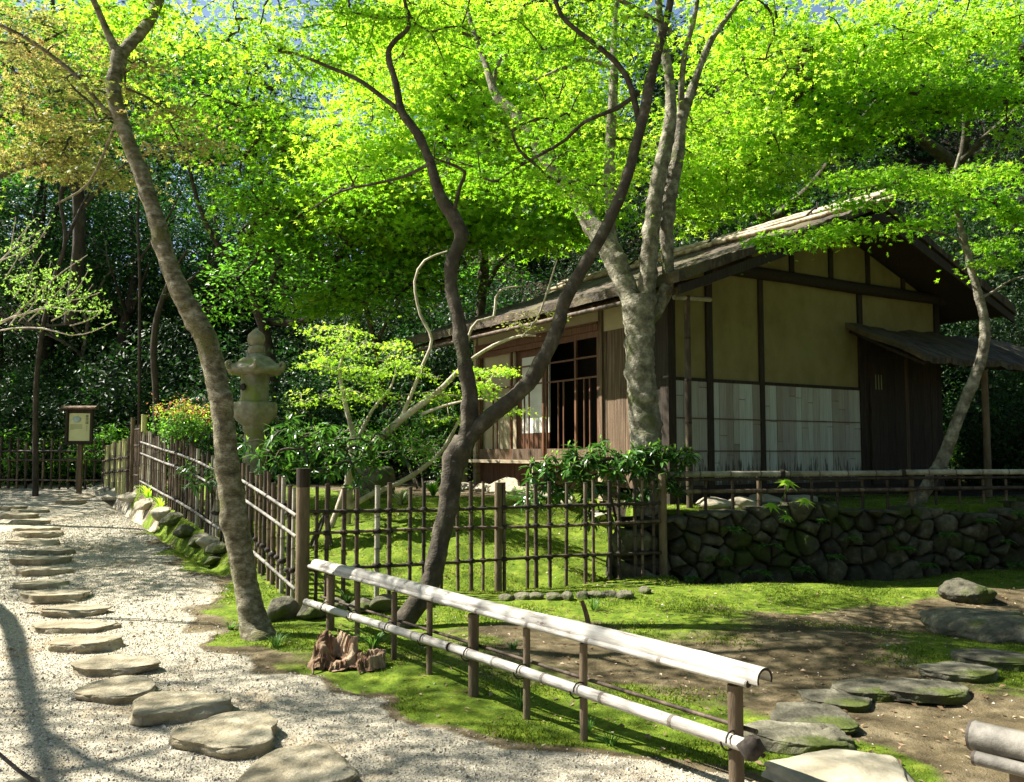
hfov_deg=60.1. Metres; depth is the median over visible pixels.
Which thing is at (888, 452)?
door
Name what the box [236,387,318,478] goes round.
rhododendron shrub
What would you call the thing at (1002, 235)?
evergreen shrub
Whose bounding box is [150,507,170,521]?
edging stone
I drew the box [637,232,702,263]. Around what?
evergreen shrub
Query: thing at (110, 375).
evergreen shrub
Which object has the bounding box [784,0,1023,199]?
maple tree
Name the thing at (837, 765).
stepping stone
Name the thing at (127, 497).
edging stone
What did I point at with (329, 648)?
tree stump
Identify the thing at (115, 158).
dark tree
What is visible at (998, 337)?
evergreen shrub
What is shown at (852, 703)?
stepping stone
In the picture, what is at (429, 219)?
maple tree
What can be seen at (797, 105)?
evergreen shrub
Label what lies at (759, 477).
terrace railing
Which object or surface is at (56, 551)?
stepping stone
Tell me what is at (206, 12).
sky
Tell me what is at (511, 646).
grass tuft
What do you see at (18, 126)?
dark tree
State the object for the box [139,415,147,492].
gate post
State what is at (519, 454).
sliding door
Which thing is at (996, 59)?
evergreen shrub
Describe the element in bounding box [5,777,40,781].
boulder
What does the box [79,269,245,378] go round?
evergreen shrub
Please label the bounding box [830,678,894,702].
stepping stone
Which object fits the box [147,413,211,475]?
leafy shrub
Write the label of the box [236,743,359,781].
stepping stone
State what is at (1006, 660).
stepping stone
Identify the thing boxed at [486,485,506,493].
kerb stone
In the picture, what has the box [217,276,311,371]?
evergreen shrub
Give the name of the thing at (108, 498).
stepping stone
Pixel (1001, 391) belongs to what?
evergreen shrub
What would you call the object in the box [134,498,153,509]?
edging stone
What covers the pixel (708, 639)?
moss tufts
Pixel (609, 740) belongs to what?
grass tuft
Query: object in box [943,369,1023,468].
evergreen shrub
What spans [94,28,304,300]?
dark tree
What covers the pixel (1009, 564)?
fern
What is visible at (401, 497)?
bamboo grass
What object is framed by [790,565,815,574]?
fern
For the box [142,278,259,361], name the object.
evergreen shrub
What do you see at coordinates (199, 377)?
evergreen shrub
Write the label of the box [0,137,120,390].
dark tree
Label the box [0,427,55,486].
leafy shrub
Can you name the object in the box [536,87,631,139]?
evergreen shrub
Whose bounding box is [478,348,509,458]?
sliding door
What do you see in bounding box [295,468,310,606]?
corner post
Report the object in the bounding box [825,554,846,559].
fern
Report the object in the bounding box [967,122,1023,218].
evergreen shrub
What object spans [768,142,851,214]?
evergreen shrub
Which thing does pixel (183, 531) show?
edging stone
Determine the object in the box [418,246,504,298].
evergreen shrub
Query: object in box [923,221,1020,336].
evergreen shrub
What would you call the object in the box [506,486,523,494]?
kerb stone
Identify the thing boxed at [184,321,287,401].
evergreen shrub
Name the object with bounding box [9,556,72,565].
stepping stone
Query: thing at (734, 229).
evergreen shrub
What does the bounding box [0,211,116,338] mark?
lime shrub
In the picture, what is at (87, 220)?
dark tree
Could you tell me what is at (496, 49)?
dark tree
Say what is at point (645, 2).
dark tree
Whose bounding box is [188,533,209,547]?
edging stone
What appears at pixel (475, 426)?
maple tree
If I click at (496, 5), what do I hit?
dark tree
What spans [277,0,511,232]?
dark tree
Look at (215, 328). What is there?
evergreen shrub
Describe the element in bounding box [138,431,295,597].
picket fence
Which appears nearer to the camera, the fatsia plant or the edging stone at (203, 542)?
the fatsia plant
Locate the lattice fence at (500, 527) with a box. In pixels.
[309,475,667,601]
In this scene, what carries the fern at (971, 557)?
attached to the retaining wall
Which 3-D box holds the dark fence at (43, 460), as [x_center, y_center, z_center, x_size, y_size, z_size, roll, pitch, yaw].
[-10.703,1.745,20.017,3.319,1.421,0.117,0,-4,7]
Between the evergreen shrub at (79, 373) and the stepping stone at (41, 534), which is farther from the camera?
the evergreen shrub at (79, 373)
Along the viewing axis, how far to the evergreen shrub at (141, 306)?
31.01 m
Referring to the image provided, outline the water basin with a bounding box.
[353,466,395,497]
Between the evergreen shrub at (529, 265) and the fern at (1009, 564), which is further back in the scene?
the evergreen shrub at (529, 265)
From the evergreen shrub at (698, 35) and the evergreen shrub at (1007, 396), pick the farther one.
the evergreen shrub at (698, 35)
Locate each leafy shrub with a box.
[0,378,65,413]
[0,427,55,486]
[31,432,98,485]
[61,421,149,484]
[108,373,181,409]
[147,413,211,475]
[238,424,293,481]
[265,414,349,483]
[295,422,390,483]
[394,384,461,459]
[945,413,1005,482]
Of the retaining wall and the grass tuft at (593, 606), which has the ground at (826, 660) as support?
the retaining wall
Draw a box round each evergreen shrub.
[0,208,93,359]
[0,229,88,300]
[0,248,61,382]
[0,284,112,383]
[0,334,61,393]
[0,355,165,485]
[0,357,128,452]
[0,359,68,456]
[0,365,99,484]
[0,369,50,453]
[1,188,146,353]
[2,319,35,387]
[3,293,157,393]
[8,350,130,399]
[16,376,126,478]
[27,321,205,485]
[66,329,189,415]
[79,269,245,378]
[80,337,145,405]
[85,283,206,425]
[87,220,143,318]
[92,228,229,365]
[120,273,270,384]
[120,317,228,405]
[136,241,232,305]
[136,387,210,473]
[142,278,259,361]
[146,314,246,405]
[161,390,285,481]
[162,324,285,436]
[166,376,298,447]
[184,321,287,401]
[186,348,365,482]
[195,219,293,319]
[216,255,333,376]
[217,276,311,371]
[231,235,338,332]
[231,347,359,428]
[243,376,332,436]
[245,295,368,384]
[264,386,409,484]
[266,372,378,481]
[267,269,359,379]
[285,355,378,428]
[294,283,404,394]
[302,349,455,444]
[305,323,459,413]
[326,280,433,372]
[337,273,432,329]
[337,330,460,431]
[375,273,502,358]
[388,307,473,390]
[395,280,502,435]
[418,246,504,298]
[439,99,592,232]
[447,265,531,331]
[457,295,516,379]
[470,293,517,341]
[488,210,583,271]
[493,200,569,264]
[533,143,644,211]
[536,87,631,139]
[537,107,653,201]
[538,226,640,284]
[559,176,644,262]
[587,82,724,209]
[606,10,701,101]
[618,8,717,140]
[618,107,710,237]
[621,159,735,256]
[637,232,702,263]
[658,174,805,243]
[663,0,786,115]
[683,119,807,213]
[685,43,785,152]
[697,1,791,80]
[732,67,850,149]
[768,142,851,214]
[769,48,918,158]
[778,175,864,217]
[784,11,860,69]
[826,140,910,197]
[837,32,955,103]
[840,143,960,252]
[865,46,971,159]
[880,0,978,91]
[897,155,1000,227]
[907,179,1023,272]
[921,0,1023,115]
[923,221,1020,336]
[937,185,1023,305]
[940,320,975,384]
[941,251,1023,425]
[941,321,1023,401]
[942,374,1023,418]
[942,378,1023,456]
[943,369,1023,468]
[943,387,1023,468]
[944,240,1023,400]
[948,369,1023,489]
[951,401,1023,489]
[964,197,1023,279]
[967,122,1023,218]
[975,12,1023,72]
[981,234,1023,326]
[987,57,1023,158]
[992,296,1023,380]
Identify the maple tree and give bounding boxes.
[0,0,246,202]
[0,0,287,326]
[0,0,309,640]
[0,96,27,212]
[116,0,540,415]
[155,0,735,628]
[177,117,500,460]
[239,0,677,329]
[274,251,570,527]
[295,0,979,555]
[620,0,971,250]
[738,153,1023,504]
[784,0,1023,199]
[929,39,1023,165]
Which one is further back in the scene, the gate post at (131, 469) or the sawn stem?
the gate post at (131, 469)
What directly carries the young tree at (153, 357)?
on the ground at (826, 660)
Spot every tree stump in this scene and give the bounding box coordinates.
[306,629,358,673]
[355,645,386,673]
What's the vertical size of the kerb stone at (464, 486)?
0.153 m
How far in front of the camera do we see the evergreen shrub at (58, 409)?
21.02 m
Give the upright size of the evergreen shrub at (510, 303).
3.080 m
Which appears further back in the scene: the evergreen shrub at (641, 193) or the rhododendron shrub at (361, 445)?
the evergreen shrub at (641, 193)
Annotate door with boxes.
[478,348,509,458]
[510,341,544,459]
[545,336,577,459]
[574,330,598,458]
[867,352,906,484]
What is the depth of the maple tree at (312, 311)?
17.77 m
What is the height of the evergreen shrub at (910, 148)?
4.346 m
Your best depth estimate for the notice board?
18.95 m
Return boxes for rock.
[266,596,300,621]
[297,605,325,619]
[324,597,346,615]
[347,597,371,612]
[369,594,390,611]
[696,497,730,509]
[729,496,756,508]
[749,494,783,504]
[781,495,817,501]
[811,723,828,729]
[820,727,854,745]
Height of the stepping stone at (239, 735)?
0.089 m
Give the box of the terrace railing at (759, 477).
[668,468,1023,514]
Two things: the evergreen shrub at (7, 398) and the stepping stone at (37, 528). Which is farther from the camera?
the evergreen shrub at (7, 398)
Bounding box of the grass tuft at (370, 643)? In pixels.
[350,630,390,649]
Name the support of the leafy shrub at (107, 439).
on the ground at (826, 660)
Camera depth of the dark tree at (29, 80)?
34.70 m
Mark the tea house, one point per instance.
(832, 360)
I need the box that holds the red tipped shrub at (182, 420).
[146,392,212,501]
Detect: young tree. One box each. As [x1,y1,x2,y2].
[32,144,120,495]
[136,177,187,424]
[150,237,234,437]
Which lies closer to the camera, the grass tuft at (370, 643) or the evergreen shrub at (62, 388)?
the grass tuft at (370, 643)
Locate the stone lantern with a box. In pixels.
[225,328,285,519]
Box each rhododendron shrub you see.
[172,458,245,530]
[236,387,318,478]
[237,410,431,546]
[285,380,472,488]
[506,434,702,552]
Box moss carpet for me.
[131,485,1023,781]
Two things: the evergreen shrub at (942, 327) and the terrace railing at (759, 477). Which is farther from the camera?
the evergreen shrub at (942, 327)
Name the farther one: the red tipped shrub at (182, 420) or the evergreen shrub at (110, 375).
the evergreen shrub at (110, 375)
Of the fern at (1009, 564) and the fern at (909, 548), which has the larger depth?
the fern at (1009, 564)
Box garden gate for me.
[133,425,140,485]
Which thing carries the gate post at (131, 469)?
on the gravel path
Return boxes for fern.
[684,576,702,583]
[721,526,747,533]
[743,569,773,579]
[758,543,784,550]
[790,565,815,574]
[816,518,830,523]
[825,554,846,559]
[846,536,864,541]
[895,546,917,552]
[919,562,937,568]
[939,532,958,538]
[963,555,981,562]
[974,518,999,523]
[999,539,1018,546]
[1006,561,1023,568]
[1010,510,1023,518]
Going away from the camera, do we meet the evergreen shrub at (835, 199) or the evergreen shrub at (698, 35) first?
the evergreen shrub at (835, 199)
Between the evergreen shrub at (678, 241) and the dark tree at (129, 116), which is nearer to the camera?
the evergreen shrub at (678, 241)
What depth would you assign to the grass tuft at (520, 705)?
5.42 m
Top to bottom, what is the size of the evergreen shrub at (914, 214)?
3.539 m
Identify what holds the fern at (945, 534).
attached to the retaining wall
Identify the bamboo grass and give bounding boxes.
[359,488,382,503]
[392,488,415,504]
[421,481,439,495]
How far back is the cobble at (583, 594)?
8.58 m
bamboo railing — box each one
[303,559,772,781]
[965,719,1023,781]
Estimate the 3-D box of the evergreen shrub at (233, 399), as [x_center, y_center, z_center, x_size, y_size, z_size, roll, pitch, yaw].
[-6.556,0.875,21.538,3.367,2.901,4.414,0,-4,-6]
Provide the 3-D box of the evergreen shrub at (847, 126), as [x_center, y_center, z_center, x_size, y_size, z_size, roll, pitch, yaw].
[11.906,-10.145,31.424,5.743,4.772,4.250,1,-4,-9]
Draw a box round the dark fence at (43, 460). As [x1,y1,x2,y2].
[0,437,104,489]
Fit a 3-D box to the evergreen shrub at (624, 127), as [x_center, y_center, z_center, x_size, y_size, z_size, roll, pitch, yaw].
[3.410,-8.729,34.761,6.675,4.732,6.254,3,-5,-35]
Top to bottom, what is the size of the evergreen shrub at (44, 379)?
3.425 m
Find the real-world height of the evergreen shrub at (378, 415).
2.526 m
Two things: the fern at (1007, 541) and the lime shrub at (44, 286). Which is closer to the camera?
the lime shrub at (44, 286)
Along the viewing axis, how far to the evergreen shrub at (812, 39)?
34.50 m
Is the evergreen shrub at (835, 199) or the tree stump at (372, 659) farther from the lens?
the evergreen shrub at (835, 199)
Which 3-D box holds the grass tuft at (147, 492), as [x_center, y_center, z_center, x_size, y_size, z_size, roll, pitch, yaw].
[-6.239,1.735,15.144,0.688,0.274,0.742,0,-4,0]
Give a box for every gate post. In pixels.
[129,418,135,492]
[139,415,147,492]
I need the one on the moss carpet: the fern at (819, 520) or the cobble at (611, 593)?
the cobble at (611, 593)
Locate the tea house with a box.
[401,190,1023,507]
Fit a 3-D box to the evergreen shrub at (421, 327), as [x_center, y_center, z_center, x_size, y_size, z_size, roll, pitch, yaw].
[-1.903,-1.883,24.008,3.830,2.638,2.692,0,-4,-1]
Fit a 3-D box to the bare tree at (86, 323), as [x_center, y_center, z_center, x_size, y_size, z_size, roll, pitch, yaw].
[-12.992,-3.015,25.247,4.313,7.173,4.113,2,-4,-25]
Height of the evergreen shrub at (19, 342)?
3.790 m
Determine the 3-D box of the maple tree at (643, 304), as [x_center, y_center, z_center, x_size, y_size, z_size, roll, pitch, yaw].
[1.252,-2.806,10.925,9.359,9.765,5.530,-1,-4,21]
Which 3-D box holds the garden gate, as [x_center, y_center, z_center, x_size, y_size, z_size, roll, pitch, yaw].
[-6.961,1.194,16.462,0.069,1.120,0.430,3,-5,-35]
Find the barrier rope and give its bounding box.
[0,752,38,781]
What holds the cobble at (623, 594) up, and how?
on the moss carpet
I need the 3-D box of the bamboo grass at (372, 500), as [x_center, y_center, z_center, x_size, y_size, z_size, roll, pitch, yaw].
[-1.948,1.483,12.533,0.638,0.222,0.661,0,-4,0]
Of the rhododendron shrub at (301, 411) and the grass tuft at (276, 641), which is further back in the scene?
the rhododendron shrub at (301, 411)
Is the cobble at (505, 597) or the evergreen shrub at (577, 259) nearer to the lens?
the cobble at (505, 597)
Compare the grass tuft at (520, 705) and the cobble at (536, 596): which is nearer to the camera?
the grass tuft at (520, 705)
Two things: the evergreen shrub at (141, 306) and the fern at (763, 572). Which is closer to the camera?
the fern at (763, 572)
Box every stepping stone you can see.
[0,505,28,510]
[0,512,38,518]
[3,538,59,545]
[6,519,50,524]
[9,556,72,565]
[10,508,49,512]
[12,526,60,530]
[12,579,68,589]
[15,566,73,576]
[16,530,64,537]
[19,589,90,603]
[20,548,75,554]
[30,620,121,633]
[39,604,111,618]
[48,635,125,653]
[55,499,86,503]
[70,655,160,677]
[73,675,155,704]
[99,497,116,499]
[129,691,232,726]
[168,711,277,759]
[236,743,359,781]
[744,720,856,755]
[761,749,914,781]
[769,702,859,735]
[797,689,872,712]
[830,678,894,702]
[880,677,970,704]
[916,661,998,683]
[949,649,1023,671]
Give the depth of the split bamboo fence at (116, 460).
17.80 m
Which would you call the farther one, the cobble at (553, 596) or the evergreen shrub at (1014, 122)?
the evergreen shrub at (1014, 122)
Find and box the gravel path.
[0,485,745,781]
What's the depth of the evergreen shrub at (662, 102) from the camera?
30.32 m
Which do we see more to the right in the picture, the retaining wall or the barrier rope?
the retaining wall
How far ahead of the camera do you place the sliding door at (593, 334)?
13.03 m
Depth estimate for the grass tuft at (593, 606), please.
8.21 m
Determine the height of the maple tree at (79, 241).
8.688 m
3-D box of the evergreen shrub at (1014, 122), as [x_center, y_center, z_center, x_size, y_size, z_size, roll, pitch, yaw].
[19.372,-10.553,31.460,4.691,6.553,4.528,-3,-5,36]
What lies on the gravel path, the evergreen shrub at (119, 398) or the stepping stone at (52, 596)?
the stepping stone at (52, 596)
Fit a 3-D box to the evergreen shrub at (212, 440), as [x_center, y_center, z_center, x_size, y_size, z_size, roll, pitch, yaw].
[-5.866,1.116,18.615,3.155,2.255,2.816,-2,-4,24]
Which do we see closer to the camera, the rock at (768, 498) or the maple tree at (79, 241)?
the rock at (768, 498)
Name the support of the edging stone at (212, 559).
on the moss carpet
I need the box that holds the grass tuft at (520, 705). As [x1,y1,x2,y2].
[505,688,541,707]
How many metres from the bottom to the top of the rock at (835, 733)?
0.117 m
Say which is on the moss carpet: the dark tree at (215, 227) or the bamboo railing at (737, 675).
the bamboo railing at (737, 675)
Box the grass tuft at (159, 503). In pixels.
[149,496,167,506]
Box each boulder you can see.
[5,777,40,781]
[488,477,519,492]
[918,607,1023,643]
[937,578,997,603]
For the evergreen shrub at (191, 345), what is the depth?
23.53 m
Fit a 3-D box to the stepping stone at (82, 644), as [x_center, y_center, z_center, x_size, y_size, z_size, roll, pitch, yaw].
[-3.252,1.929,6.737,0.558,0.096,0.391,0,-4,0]
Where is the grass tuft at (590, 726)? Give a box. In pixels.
[579,716,597,731]
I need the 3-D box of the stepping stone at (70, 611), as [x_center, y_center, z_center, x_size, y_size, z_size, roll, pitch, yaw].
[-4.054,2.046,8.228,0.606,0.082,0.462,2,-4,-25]
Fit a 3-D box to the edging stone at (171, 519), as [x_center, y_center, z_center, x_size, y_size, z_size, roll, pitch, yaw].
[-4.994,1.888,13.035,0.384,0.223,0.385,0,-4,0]
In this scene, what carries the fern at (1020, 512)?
attached to the retaining wall
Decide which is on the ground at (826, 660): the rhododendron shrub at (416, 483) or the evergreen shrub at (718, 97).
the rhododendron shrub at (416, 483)
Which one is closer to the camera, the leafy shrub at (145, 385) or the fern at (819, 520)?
the fern at (819, 520)
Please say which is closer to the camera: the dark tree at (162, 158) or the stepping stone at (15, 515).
the stepping stone at (15, 515)
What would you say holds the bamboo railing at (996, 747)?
on the moss carpet
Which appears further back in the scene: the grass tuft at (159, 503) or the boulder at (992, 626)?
the grass tuft at (159, 503)
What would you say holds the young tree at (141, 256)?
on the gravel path
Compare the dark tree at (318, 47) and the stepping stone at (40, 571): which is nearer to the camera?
the stepping stone at (40, 571)
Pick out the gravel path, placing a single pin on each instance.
(59, 512)
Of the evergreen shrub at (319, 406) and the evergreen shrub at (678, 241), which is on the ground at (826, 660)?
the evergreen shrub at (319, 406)
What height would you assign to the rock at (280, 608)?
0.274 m
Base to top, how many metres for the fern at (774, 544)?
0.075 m
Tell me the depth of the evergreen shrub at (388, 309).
26.42 m
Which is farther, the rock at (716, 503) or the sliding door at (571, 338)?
the sliding door at (571, 338)
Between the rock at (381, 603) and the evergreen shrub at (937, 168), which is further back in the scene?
the evergreen shrub at (937, 168)
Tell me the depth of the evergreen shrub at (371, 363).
20.78 m
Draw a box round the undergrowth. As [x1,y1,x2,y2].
[294,211,1023,483]
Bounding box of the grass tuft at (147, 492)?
[134,484,151,497]
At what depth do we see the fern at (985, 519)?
10.73 m
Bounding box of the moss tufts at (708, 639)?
[136,491,1023,781]
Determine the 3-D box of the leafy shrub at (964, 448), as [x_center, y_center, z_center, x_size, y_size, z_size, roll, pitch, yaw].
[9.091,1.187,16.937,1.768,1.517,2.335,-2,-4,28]
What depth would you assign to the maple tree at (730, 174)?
17.04 m
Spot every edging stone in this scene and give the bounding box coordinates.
[116,493,135,501]
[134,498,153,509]
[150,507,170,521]
[159,512,182,526]
[173,524,193,538]
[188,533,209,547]
[195,536,219,549]
[204,555,221,565]
[205,542,226,554]
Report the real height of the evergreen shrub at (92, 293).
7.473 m
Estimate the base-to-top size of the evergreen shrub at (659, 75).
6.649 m
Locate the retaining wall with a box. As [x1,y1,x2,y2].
[605,498,1023,584]
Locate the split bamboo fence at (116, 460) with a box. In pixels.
[101,437,129,494]
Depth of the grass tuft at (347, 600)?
8.40 m
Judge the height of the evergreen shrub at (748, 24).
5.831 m
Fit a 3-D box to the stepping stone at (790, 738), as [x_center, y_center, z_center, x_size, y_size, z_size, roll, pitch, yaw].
[1.496,1.802,4.576,0.576,0.095,0.440,0,-4,0]
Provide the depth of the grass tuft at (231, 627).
7.53 m
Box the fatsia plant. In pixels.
[764,479,813,522]
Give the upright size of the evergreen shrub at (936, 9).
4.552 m
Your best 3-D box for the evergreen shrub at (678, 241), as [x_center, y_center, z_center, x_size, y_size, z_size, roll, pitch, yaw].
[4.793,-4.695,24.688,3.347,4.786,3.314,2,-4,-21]
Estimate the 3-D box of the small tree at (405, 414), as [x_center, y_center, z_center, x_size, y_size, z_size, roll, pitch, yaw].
[-1.142,0.041,11.251,3.869,3.827,1.752,-2,-5,32]
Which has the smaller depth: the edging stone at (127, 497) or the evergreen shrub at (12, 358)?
the edging stone at (127, 497)
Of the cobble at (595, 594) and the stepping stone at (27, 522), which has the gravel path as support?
the stepping stone at (27, 522)
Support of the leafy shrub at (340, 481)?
on the ground at (826, 660)
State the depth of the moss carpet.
8.22 m
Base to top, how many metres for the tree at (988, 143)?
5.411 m
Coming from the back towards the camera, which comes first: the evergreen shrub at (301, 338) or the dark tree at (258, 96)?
the dark tree at (258, 96)
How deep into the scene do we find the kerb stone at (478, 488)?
14.18 m
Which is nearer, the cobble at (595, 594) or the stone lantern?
the cobble at (595, 594)
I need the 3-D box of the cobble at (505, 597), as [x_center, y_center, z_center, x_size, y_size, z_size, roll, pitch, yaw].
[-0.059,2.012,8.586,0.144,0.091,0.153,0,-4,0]
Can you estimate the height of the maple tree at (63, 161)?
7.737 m
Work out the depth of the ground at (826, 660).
6.24 m
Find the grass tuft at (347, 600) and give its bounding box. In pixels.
[338,590,360,603]
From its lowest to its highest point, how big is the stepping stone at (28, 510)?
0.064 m
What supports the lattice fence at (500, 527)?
on the moss carpet
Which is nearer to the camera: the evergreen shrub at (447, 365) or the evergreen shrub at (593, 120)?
the evergreen shrub at (447, 365)
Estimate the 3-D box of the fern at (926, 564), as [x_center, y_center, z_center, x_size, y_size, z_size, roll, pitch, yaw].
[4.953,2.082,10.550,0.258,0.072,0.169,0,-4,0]
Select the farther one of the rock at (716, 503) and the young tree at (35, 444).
the young tree at (35, 444)
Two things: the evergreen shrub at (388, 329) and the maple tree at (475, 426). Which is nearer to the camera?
the maple tree at (475, 426)
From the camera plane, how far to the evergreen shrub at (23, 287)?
30.61 m
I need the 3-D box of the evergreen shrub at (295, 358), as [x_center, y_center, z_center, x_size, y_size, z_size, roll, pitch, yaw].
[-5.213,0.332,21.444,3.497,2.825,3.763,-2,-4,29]
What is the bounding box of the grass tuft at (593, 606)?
[579,597,609,609]
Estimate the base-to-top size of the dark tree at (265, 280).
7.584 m
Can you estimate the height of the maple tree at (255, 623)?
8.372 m
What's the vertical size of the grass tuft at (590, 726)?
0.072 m
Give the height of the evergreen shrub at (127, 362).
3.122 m
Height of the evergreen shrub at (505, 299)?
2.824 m
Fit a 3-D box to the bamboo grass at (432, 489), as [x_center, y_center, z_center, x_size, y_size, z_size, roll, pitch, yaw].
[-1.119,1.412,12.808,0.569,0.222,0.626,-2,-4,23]
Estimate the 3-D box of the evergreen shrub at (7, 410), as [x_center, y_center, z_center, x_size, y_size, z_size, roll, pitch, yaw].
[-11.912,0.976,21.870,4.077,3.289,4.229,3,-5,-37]
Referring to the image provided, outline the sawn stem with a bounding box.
[580,600,590,623]
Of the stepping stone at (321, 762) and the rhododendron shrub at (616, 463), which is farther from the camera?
the rhododendron shrub at (616, 463)
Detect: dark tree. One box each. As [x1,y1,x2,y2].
[0,0,102,247]
[0,0,224,317]
[0,8,194,344]
[0,31,90,217]
[0,109,187,387]
[0,129,187,383]
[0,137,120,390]
[0,224,13,309]
[25,170,232,375]
[49,16,279,325]
[72,153,257,355]
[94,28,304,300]
[110,158,306,344]
[157,19,373,300]
[175,162,350,316]
[245,166,350,335]
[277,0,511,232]
[348,0,558,132]
[455,0,620,126]
[484,0,684,120]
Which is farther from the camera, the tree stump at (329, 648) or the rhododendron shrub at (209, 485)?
the rhododendron shrub at (209, 485)
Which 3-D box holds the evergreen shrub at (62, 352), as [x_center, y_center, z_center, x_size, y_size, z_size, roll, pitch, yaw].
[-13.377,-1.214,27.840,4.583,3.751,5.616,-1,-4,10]
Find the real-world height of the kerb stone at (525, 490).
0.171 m
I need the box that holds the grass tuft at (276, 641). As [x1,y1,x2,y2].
[254,631,295,647]
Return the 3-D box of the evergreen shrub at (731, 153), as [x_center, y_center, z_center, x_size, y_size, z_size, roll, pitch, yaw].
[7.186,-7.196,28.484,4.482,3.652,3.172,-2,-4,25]
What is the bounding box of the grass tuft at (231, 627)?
[218,620,238,629]
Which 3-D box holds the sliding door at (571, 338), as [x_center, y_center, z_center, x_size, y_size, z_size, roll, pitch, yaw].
[0.754,0.122,13.606,0.032,1.881,0.830,2,-5,-32]
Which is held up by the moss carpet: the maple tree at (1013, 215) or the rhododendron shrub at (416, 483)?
the maple tree at (1013, 215)
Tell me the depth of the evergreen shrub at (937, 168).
27.71 m
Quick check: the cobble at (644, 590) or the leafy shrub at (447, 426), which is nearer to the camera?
the cobble at (644, 590)
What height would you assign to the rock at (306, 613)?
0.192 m
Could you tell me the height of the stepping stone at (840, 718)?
0.086 m
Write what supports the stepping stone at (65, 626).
on the gravel path
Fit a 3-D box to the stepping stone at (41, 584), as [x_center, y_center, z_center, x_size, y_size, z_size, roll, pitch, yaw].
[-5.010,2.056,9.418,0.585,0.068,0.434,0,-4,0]
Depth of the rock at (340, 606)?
8.00 m
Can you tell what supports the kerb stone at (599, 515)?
on the moss carpet
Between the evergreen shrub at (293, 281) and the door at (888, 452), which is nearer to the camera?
the door at (888, 452)
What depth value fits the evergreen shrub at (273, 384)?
18.41 m
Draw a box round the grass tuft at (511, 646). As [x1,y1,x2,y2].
[505,639,521,649]
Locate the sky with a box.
[1,0,1023,285]
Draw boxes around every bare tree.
[0,189,137,382]
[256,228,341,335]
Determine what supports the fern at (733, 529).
attached to the retaining wall
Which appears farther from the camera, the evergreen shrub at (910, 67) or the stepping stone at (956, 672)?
the evergreen shrub at (910, 67)
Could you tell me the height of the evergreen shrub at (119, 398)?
4.322 m
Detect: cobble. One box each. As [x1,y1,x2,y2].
[499,594,512,600]
[513,592,529,599]
[530,592,543,599]
[546,592,561,600]
[561,591,573,600]
[576,590,588,599]
[588,591,605,598]
[603,590,616,597]
[617,590,633,598]
[639,586,650,593]
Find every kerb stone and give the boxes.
[425,480,438,487]
[461,482,474,490]
[474,483,488,491]
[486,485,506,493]
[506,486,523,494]
[518,486,532,495]
[561,496,575,507]
[587,510,606,520]
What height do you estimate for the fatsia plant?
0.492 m
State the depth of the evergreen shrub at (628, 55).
38.61 m
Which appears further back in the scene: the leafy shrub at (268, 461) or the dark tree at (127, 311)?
the dark tree at (127, 311)
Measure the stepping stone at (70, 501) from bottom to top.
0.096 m
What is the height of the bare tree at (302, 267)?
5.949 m
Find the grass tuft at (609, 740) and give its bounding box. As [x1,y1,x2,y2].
[593,731,631,745]
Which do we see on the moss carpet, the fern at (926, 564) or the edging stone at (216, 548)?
the edging stone at (216, 548)
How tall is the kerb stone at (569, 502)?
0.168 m
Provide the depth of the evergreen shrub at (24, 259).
34.27 m
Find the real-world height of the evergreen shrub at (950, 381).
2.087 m
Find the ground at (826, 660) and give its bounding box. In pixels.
[0,478,1023,781]
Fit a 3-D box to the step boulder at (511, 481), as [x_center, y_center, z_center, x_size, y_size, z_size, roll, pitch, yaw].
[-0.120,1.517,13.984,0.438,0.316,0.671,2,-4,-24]
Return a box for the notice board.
[60,406,98,493]
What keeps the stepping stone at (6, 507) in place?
on the gravel path
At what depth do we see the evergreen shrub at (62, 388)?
22.12 m

